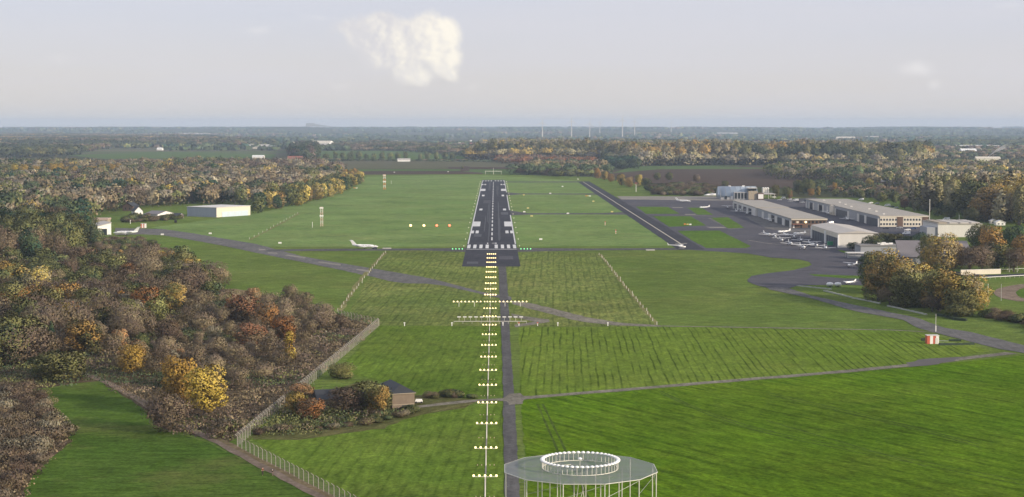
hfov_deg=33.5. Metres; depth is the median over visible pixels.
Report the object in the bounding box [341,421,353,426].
bush
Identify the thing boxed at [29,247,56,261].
tree
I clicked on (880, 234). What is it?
tree
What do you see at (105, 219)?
building
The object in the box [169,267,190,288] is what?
tree
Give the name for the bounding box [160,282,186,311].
tree
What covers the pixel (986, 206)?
tree
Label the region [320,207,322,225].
lattice mast
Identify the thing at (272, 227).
trodden line
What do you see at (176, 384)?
tree
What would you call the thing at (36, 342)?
tree
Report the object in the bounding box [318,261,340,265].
taxiway worn patch
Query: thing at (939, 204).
tree
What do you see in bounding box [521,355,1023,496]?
grass field southeast
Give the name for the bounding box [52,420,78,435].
bush
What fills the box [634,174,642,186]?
tree
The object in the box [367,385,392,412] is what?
tree
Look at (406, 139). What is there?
field
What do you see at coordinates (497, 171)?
green field strip
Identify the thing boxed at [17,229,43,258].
tree
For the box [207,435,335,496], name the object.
path verge
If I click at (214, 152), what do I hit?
field
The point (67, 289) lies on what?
tree
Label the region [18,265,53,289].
tree
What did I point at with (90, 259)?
tree
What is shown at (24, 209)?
tree
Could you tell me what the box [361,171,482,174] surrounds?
ploughed field
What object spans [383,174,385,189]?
lattice mast
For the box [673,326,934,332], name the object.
service track
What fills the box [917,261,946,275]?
tree
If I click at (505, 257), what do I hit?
runway patch
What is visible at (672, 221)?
apron grass
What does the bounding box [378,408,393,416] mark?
bush
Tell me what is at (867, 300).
kerb
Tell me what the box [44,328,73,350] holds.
tree
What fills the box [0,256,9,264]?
tree
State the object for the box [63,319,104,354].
tree
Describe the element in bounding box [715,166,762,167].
ploughed field
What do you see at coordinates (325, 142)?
building
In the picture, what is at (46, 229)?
tree
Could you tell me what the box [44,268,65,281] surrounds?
tree
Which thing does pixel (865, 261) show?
tree
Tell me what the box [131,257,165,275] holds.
tree
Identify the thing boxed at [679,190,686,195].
bush
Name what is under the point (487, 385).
approach light bar
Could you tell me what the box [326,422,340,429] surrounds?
bush
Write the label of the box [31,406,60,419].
bush
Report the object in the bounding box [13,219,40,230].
tree
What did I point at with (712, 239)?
apron grass
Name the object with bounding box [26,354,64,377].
tree
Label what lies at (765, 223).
old apron
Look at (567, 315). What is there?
old taxiway
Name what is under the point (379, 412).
bush
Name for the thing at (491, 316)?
antenna array
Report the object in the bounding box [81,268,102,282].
tree
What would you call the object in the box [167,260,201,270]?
tree
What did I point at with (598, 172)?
tree
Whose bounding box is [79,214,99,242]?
tree
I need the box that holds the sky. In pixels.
[0,0,1023,127]
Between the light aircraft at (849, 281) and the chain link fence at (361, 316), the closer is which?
the chain link fence at (361, 316)
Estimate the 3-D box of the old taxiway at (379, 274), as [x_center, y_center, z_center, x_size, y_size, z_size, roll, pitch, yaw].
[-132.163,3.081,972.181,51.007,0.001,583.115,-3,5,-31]
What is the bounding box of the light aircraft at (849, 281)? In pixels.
[844,279,855,283]
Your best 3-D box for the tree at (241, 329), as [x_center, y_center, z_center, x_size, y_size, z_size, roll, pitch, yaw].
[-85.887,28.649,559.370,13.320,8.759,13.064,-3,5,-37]
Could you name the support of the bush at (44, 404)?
on the scrub floor at (68, 441)
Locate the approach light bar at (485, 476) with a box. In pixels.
[472,474,497,496]
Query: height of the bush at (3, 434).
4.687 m
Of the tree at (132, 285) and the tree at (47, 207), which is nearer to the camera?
the tree at (132, 285)
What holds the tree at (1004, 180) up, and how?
on the grass field at (669, 288)
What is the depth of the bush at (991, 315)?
645.89 m
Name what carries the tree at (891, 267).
on the grass field at (669, 288)
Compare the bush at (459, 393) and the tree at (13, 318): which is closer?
the bush at (459, 393)
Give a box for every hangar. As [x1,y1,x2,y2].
[96,221,111,234]
[186,204,250,216]
[733,200,827,227]
[806,199,928,226]
[811,223,878,247]
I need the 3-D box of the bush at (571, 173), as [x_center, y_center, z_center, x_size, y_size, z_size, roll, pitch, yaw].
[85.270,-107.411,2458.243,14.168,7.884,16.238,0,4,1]
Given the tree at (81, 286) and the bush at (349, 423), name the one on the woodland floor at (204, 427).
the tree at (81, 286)
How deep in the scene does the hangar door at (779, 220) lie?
1271.44 m
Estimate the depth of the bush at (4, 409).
425.19 m
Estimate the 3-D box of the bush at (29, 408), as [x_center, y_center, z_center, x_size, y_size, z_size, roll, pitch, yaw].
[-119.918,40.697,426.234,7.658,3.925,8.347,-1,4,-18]
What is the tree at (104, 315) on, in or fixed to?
on the woodland floor at (204, 427)
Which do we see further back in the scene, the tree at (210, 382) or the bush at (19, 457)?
the tree at (210, 382)
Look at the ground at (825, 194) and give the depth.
3624.12 m
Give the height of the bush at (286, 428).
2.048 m
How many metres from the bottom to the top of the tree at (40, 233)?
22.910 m
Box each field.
[33,174,1023,496]
[69,152,275,158]
[81,147,289,161]
[149,152,280,152]
[310,151,465,160]
[324,160,508,168]
[344,326,503,395]
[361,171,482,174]
[381,139,426,139]
[448,167,519,168]
[518,326,989,395]
[607,169,899,190]
[614,166,762,172]
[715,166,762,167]
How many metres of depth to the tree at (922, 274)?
685.53 m
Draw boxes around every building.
[92,218,110,221]
[252,155,264,157]
[287,156,302,160]
[306,123,331,126]
[313,141,333,144]
[397,158,409,161]
[717,132,737,133]
[733,188,763,199]
[854,242,895,253]
[895,240,971,264]
[974,156,1000,160]
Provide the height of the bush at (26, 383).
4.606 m
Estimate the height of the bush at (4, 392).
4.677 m
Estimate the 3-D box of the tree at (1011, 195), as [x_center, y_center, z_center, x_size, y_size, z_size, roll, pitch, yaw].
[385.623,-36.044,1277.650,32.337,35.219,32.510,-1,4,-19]
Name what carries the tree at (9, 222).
on the woodland floor at (204, 427)
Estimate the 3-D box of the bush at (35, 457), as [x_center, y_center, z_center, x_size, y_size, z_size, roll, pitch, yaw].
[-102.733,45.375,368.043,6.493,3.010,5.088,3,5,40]
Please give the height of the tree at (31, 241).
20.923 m
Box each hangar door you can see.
[222,210,247,216]
[777,217,781,223]
[812,230,823,241]
[826,235,836,246]
[836,209,846,216]
[849,212,856,220]
[859,215,863,222]
[867,217,876,225]
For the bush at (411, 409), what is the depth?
430.00 m
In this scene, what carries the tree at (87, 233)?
on the woodland floor at (204, 427)
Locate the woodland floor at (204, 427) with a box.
[0,295,376,441]
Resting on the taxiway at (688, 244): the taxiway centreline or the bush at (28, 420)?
the taxiway centreline
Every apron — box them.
[613,195,919,287]
[708,217,740,228]
[747,217,810,235]
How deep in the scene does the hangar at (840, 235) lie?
1041.02 m
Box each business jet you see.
[113,227,139,235]
[349,240,377,248]
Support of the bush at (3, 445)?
on the scrub floor at (68, 441)
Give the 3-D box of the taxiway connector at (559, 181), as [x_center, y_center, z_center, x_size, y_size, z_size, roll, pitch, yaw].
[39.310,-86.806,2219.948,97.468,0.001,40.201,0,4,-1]
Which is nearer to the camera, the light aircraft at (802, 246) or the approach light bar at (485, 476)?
the approach light bar at (485, 476)
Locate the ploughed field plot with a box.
[460,166,468,170]
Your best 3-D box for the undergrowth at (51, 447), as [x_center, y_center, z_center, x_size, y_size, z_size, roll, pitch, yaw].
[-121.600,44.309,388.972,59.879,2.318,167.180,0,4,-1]
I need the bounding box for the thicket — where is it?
[0,184,1023,476]
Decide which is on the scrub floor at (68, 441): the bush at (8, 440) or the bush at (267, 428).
the bush at (8, 440)
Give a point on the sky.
(64, 63)
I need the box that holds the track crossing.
[499,393,540,404]
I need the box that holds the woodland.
[0,151,1023,404]
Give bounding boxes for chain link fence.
[235,320,376,445]
[236,435,355,496]
[338,310,378,325]
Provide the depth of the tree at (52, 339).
530.40 m
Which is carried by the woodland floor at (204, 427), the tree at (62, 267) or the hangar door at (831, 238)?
the tree at (62, 267)
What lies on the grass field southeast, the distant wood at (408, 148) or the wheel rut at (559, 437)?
the wheel rut at (559, 437)
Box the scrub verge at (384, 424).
[243,412,418,443]
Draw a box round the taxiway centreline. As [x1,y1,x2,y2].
[584,182,682,244]
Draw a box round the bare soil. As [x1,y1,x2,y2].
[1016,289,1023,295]
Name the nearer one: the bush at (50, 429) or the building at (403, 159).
the bush at (50, 429)
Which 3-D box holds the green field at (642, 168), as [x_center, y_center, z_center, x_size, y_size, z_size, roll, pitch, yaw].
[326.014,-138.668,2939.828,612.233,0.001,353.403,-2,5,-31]
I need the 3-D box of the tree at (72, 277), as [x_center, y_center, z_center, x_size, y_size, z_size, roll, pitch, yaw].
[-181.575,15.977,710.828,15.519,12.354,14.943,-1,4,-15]
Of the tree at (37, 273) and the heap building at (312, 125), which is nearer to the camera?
the tree at (37, 273)
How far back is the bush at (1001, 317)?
637.86 m
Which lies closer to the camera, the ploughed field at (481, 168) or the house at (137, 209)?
the house at (137, 209)
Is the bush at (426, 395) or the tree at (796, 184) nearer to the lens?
the bush at (426, 395)
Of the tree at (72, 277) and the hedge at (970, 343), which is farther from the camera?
the tree at (72, 277)
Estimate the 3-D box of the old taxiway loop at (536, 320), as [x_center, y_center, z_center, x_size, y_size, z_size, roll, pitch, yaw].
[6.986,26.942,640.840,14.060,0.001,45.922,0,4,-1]
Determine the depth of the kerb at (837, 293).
738.55 m
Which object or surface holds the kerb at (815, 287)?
on the grass field at (669, 288)
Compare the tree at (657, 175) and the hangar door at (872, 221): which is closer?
the hangar door at (872, 221)
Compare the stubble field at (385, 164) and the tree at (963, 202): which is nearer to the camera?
the tree at (963, 202)
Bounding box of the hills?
[0,127,1023,136]
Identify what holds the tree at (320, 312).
on the woodland floor at (204, 427)
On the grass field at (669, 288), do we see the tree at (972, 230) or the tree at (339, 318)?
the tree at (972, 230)
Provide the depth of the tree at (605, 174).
2294.79 m
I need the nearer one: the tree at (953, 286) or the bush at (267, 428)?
the bush at (267, 428)
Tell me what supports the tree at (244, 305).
on the woodland floor at (204, 427)
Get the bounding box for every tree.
[0,206,18,216]
[0,214,23,228]
[0,225,19,251]
[0,231,17,254]
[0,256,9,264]
[0,259,28,280]
[0,268,13,279]
[0,275,19,285]
[0,280,29,301]
[0,297,11,315]
[0,300,18,321]
[0,314,45,359]
[0,322,32,365]
[0,322,50,365]
[1,246,22,260]
[3,309,28,326]
[4,211,25,221]
[6,225,31,248]
[10,272,38,286]
[10,284,42,304]
[10,296,45,314]
[11,164,17,170]
[11,229,24,254]
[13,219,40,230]
[15,204,34,216]
[15,233,45,255]
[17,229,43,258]
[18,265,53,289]
[18,300,64,325]
[19,164,28,170]
[19,218,33,228]
[19,291,56,316]
[22,204,40,214]
[23,212,51,229]
[23,276,50,289]
[26,253,54,271]
[26,285,63,303]
[26,322,63,357]
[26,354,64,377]
[27,225,47,247]
[28,350,87,382]
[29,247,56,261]
[33,220,54,235]
[35,256,59,271]
[36,222,50,233]
[37,204,56,210]
[41,230,69,258]
[41,279,66,290]
[42,212,58,224]
[44,205,66,212]
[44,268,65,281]
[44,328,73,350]
[45,321,78,348]
[46,276,65,284]
[47,210,69,228]
[47,299,98,329]
[48,163,57,171]
[48,321,60,353]
[49,263,75,276]
[50,280,80,299]
[52,220,86,260]
[54,318,74,347]
[56,297,83,305]
[58,246,91,258]
[58,256,79,272]
[59,302,75,325]
[61,283,90,297]
[62,216,79,225]
[62,272,95,283]
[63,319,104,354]
[65,214,80,240]
[68,166,77,170]
[70,276,100,287]
[70,287,112,302]
[74,294,97,309]
[77,248,97,257]
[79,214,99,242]
[79,219,93,245]
[80,215,97,244]
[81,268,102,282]
[82,256,107,266]
[82,320,110,342]
[83,248,113,261]
[84,265,107,276]
[84,292,125,321]
[87,278,121,292]
[88,286,108,299]
[89,253,126,270]
[89,261,108,273]
[90,306,113,335]
[102,272,143,292]
[103,259,125,271]
[104,303,145,336]
[105,286,130,299]
[109,314,146,339]
[110,264,139,275]
[114,297,145,316]
[116,344,147,375]
[117,262,142,275]
[121,280,148,294]
[125,252,158,269]
[129,284,160,312]
[129,307,156,334]
[130,243,161,260]
[130,271,154,282]
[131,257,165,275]
[142,276,174,295]
[142,390,195,431]
[149,346,175,367]
[150,270,173,280]
[151,319,183,341]
[154,275,190,298]
[159,263,190,273]
[159,355,196,404]
[160,261,184,272]
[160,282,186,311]
[166,267,205,298]
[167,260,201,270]
[169,250,196,261]
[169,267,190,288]
[171,256,192,263]
[181,364,228,416]
[188,261,206,288]
[189,265,214,292]
[199,260,231,286]
[224,294,259,322]
[232,322,268,345]
[254,302,278,328]
[270,314,296,339]
[282,328,296,362]
[284,391,309,415]
[285,382,314,401]
[295,397,324,419]
[301,302,338,328]
[324,386,366,413]
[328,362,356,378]
[329,313,353,328]
[344,379,392,412]
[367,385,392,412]
[593,167,600,177]
[601,171,607,179]
[607,173,614,181]
[616,174,625,184]
[625,176,633,186]
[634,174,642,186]
[641,178,651,186]
[654,172,660,179]
[665,172,672,180]
[693,174,699,182]
[772,184,779,196]
[782,186,791,198]
[792,180,803,194]
[801,178,815,194]
[807,188,813,195]
[816,186,820,195]
[845,242,856,249]
[855,251,888,288]
[861,235,884,243]
[861,268,893,300]
[862,247,899,288]
[865,178,873,186]
[872,232,894,241]
[875,288,907,304]
[879,256,913,295]
[884,233,904,243]
[885,269,924,307]
[889,191,898,198]
[892,259,931,304]
[899,199,909,208]
[900,235,921,239]
[900,283,923,307]
[902,179,910,190]
[910,269,939,306]
[915,234,941,263]
[916,232,927,239]
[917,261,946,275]
[918,295,943,311]
[919,269,957,310]
[920,232,960,270]
[923,171,934,183]
[933,272,976,312]
[935,201,943,214]
[941,203,956,217]
[943,175,958,212]
[944,303,969,317]
[946,241,965,268]
[949,288,978,316]
[951,179,990,213]
[954,245,987,269]
[955,185,978,215]
[957,174,966,209]
[959,270,994,310]
[962,207,981,221]
[965,223,987,247]
[966,187,995,220]
[967,183,1009,221]
[970,245,996,268]
[978,225,1006,253]
[980,174,989,185]
[982,242,1016,269]
[988,181,1015,218]
[993,176,1023,219]
[1001,225,1023,249]
[1003,177,1023,222]
[1003,247,1023,271]
[1011,233,1023,263]
[1012,184,1023,224]
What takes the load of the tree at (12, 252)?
on the woodland floor at (204, 427)
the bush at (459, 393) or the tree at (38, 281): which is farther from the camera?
the tree at (38, 281)
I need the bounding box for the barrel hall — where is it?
[716,185,757,198]
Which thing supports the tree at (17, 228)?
on the woodland floor at (204, 427)
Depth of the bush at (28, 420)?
406.84 m
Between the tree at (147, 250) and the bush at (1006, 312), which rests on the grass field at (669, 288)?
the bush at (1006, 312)
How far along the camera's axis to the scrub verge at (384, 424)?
410.07 m
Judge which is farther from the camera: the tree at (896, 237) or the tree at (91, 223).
the tree at (91, 223)
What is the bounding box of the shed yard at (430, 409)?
[253,380,474,439]
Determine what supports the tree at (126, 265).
on the woodland floor at (204, 427)
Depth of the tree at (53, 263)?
758.40 m
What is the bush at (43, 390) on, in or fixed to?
on the scrub floor at (68, 441)
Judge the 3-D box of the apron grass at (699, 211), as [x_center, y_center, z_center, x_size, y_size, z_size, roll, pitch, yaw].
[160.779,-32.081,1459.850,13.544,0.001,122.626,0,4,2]
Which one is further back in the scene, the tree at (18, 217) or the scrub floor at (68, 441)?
the tree at (18, 217)
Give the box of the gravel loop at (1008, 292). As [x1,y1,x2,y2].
[994,284,1023,300]
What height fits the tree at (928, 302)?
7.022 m
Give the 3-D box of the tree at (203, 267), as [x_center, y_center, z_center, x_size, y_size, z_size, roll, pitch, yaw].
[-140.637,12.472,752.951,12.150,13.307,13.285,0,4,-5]
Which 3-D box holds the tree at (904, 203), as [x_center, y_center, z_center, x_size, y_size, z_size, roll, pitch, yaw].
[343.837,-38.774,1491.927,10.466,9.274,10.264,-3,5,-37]
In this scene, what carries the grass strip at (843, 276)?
on the apron at (827, 261)
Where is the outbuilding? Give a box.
[312,388,365,408]
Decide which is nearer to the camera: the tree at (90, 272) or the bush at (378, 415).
the bush at (378, 415)
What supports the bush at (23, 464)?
on the scrub floor at (68, 441)
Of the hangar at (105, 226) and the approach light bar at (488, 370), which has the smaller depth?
the approach light bar at (488, 370)
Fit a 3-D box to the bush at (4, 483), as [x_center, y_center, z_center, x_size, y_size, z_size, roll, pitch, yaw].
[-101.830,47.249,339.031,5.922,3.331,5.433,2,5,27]
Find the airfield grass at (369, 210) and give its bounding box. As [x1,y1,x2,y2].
[152,175,671,246]
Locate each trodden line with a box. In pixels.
[249,214,298,239]
[338,252,386,310]
[598,254,657,324]
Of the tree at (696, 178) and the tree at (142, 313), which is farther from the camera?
the tree at (696, 178)
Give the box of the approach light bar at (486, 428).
[476,422,496,438]
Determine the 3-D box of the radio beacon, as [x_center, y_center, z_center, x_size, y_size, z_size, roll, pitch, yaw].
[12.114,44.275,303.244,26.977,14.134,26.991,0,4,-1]
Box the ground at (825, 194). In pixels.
[1,137,1023,197]
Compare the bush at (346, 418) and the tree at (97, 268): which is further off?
the tree at (97, 268)
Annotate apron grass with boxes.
[637,207,678,213]
[653,216,704,226]
[679,231,750,247]
[689,208,711,214]
[713,217,743,227]
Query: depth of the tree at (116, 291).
663.86 m
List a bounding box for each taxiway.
[115,228,511,300]
[512,301,660,326]
[577,181,702,248]
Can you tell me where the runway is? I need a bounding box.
[462,180,519,266]
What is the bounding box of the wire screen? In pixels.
[454,321,526,323]
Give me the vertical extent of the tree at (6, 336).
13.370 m
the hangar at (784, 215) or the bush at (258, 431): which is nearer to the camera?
the bush at (258, 431)
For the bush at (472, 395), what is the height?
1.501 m
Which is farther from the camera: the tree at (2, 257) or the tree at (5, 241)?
the tree at (5, 241)
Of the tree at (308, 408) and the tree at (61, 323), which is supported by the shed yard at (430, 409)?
the tree at (308, 408)
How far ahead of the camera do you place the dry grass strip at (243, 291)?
747.18 m
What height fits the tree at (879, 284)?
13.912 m
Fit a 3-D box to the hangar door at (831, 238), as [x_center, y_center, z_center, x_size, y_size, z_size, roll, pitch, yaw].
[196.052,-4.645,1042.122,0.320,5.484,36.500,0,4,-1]
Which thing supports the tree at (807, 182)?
on the ground at (825, 194)
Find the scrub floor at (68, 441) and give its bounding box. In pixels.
[10,394,71,496]
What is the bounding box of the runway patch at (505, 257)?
[499,256,512,258]
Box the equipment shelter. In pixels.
[925,334,938,343]
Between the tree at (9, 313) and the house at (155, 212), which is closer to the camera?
the tree at (9, 313)
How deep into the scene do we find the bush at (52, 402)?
443.06 m
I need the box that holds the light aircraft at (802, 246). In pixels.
[791,244,811,249]
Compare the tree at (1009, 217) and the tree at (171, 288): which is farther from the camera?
the tree at (1009, 217)
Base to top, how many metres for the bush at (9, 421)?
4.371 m
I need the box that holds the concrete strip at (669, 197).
[617,196,733,199]
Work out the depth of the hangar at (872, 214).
1308.72 m
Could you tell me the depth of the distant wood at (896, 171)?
2329.07 m
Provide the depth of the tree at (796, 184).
1812.33 m
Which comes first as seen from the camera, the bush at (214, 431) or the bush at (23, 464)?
the bush at (23, 464)
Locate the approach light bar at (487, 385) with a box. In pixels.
[479,384,496,395]
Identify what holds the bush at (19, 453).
on the scrub floor at (68, 441)
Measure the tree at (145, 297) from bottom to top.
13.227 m
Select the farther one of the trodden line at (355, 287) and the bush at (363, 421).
the trodden line at (355, 287)
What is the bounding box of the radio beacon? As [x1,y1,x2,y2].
[504,451,657,496]
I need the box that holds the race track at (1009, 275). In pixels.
[914,265,1023,276]
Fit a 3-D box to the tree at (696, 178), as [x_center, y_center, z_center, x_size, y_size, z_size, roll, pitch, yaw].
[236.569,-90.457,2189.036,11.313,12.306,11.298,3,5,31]
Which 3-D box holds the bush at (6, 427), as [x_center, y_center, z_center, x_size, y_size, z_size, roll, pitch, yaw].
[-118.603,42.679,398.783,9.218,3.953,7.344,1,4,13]
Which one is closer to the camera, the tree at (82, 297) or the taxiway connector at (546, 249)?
the tree at (82, 297)
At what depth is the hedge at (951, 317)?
644.82 m
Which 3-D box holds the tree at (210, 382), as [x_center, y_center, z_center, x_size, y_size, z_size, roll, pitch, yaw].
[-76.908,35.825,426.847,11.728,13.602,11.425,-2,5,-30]
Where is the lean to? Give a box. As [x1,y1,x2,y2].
[845,252,863,257]
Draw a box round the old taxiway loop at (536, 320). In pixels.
[511,313,549,326]
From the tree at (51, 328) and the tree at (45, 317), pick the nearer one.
the tree at (51, 328)
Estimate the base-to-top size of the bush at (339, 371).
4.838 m
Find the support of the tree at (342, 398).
on the shed yard at (430, 409)
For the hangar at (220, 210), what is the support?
on the grass field at (669, 288)
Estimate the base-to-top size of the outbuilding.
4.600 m
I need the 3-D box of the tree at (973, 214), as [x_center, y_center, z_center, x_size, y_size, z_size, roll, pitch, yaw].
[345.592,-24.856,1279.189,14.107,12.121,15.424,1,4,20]
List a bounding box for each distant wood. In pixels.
[0,126,1023,136]
[0,133,275,157]
[0,155,347,217]
[101,134,1023,150]
[286,140,321,158]
[323,158,502,161]
[331,139,467,153]
[336,145,520,159]
[472,136,934,164]
[492,153,598,162]
[505,157,614,176]
[600,154,641,168]
[762,158,1023,186]
[809,178,908,200]
[904,138,1023,144]
[934,145,1023,158]
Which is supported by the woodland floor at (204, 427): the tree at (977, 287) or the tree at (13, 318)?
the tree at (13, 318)
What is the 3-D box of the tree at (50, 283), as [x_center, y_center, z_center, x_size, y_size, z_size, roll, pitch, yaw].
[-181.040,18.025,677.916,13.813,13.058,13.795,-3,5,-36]
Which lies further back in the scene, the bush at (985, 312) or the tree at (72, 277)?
the tree at (72, 277)
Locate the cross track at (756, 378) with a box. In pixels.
[418,352,1016,407]
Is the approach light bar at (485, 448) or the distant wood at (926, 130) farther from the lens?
the distant wood at (926, 130)
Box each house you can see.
[123,202,138,210]
[131,206,142,213]
[144,210,172,215]
[994,220,1005,224]
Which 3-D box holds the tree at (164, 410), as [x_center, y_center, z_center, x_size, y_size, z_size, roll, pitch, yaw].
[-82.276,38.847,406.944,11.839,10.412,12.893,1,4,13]
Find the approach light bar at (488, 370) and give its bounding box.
[480,369,496,379]
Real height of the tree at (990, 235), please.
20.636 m
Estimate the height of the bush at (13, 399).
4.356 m
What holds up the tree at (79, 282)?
on the woodland floor at (204, 427)
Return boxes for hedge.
[935,313,966,320]
[938,342,974,344]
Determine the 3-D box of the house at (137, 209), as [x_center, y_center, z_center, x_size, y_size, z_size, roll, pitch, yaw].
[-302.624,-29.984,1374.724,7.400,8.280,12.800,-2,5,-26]
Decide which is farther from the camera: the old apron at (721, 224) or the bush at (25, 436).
the old apron at (721, 224)
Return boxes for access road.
[766,287,1023,352]
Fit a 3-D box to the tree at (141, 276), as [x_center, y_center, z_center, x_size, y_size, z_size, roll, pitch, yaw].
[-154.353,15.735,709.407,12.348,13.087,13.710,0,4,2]
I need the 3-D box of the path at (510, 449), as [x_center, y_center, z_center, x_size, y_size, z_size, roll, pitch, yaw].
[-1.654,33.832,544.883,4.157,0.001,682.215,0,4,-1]
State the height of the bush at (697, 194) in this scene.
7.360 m
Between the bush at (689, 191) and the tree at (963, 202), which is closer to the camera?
the tree at (963, 202)
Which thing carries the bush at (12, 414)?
on the scrub floor at (68, 441)
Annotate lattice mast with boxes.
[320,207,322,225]
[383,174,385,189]
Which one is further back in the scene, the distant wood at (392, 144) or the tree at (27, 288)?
the distant wood at (392, 144)
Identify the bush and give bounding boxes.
[0,382,32,395]
[0,384,16,392]
[0,389,15,398]
[0,398,18,411]
[0,405,11,414]
[0,409,25,422]
[0,417,20,425]
[0,422,20,431]
[0,425,33,440]
[0,437,22,446]
[0,441,24,462]
[0,444,32,458]
[0,456,45,475]
[0,459,30,470]
[0,468,28,489]
[0,476,17,488]
[0,486,15,496]
[1,384,25,393]
[1,388,23,396]
[1,414,20,420]
[1,455,24,460]
[3,397,23,411]
[4,426,44,438]
[5,392,38,402]
[6,415,37,426]
[7,432,45,446]
[8,422,53,438]
[10,403,32,412]
[13,410,35,419]
[16,378,36,392]
[16,444,47,458]
[17,434,53,450]
[20,399,50,405]
[20,403,44,418]
[21,397,39,405]
[22,452,49,464]
[30,389,52,397]
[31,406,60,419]
[33,402,54,409]
[34,391,49,398]
[35,414,70,430]
[35,425,66,439]
[38,432,54,440]
[41,396,58,405]
[41,410,67,420]
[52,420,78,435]
[52,424,69,438]
[120,216,130,221]
[139,216,148,221]
[158,215,169,219]
[205,425,228,438]
[210,417,234,430]
[222,419,238,429]
[252,426,264,434]
[263,425,274,432]
[276,424,294,431]
[299,423,310,428]
[320,422,331,427]
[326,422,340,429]
[337,416,353,423]
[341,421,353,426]
[355,417,374,424]
[368,409,387,414]
[369,413,380,417]
[370,417,382,422]
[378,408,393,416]
[381,415,392,419]
[392,409,410,417]
[399,406,414,414]
[406,404,419,411]
[421,391,439,397]
[429,394,439,398]
[437,389,454,396]
[453,389,464,397]
[466,393,478,398]
[516,168,531,174]
[548,169,564,176]
[559,169,568,175]
[566,171,575,176]
[580,171,590,175]
[643,186,656,190]
[659,189,672,194]
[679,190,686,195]
[688,189,701,195]
[690,190,702,195]
[977,309,992,315]
[981,310,992,317]
[985,311,1000,318]
[992,314,1007,320]
[1001,310,1016,315]
[1008,314,1022,322]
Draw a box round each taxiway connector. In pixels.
[267,248,465,251]
[507,192,594,194]
[510,210,625,214]
[517,248,690,251]
[542,181,576,181]
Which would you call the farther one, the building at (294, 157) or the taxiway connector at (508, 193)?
the building at (294, 157)
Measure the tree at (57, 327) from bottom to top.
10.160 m
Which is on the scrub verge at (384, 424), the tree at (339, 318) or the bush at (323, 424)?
the bush at (323, 424)
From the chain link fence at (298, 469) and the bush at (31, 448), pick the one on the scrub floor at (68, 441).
the bush at (31, 448)
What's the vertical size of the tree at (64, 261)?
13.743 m
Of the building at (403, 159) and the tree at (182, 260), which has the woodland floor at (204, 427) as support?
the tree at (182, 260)
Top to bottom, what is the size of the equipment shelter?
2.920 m
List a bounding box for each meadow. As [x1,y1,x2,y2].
[24,381,313,496]
[346,250,653,326]
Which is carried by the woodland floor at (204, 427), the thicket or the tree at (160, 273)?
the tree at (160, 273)
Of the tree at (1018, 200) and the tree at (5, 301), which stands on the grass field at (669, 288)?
the tree at (1018, 200)
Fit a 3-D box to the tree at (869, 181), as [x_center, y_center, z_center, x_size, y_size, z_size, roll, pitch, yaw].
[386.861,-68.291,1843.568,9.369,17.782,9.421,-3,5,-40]
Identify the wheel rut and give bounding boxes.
[536,404,577,496]
[542,404,588,496]
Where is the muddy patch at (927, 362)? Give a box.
[906,357,962,366]
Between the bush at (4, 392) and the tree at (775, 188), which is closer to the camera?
the bush at (4, 392)
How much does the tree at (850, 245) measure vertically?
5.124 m
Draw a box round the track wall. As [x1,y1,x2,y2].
[960,269,1000,274]
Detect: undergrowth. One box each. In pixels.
[0,236,379,441]
[2,389,72,496]
[240,395,403,435]
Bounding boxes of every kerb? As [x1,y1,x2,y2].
[797,285,831,289]
[823,290,851,297]
[852,297,880,303]
[887,305,926,314]
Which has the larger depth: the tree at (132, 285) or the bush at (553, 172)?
the bush at (553, 172)
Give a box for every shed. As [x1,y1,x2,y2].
[380,379,415,409]
[920,220,981,236]
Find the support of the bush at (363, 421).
on the scrub verge at (384, 424)
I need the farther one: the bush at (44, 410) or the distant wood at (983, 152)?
the distant wood at (983, 152)
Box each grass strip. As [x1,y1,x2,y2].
[214,289,246,300]
[810,274,859,278]
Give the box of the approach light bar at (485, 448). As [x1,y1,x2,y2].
[474,446,496,464]
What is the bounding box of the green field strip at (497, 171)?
[348,169,530,173]
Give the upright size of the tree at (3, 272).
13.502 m
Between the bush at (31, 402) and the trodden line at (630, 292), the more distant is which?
the trodden line at (630, 292)
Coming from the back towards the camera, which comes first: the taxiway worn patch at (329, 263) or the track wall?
the taxiway worn patch at (329, 263)
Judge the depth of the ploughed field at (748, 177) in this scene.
2410.15 m
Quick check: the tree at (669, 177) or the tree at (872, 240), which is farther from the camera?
the tree at (669, 177)
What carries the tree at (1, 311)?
on the woodland floor at (204, 427)
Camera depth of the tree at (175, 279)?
695.76 m
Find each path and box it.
[73,371,325,496]
[498,266,519,496]
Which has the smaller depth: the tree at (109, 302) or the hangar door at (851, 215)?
the tree at (109, 302)
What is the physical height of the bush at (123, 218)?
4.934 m
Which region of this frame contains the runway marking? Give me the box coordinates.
[467,180,515,247]
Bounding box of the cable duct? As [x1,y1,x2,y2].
[485,305,490,474]
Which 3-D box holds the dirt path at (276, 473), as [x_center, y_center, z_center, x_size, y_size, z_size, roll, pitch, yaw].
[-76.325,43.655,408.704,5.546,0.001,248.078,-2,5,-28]
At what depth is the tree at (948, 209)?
1335.78 m
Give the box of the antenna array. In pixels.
[457,316,522,320]
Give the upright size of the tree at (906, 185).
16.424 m

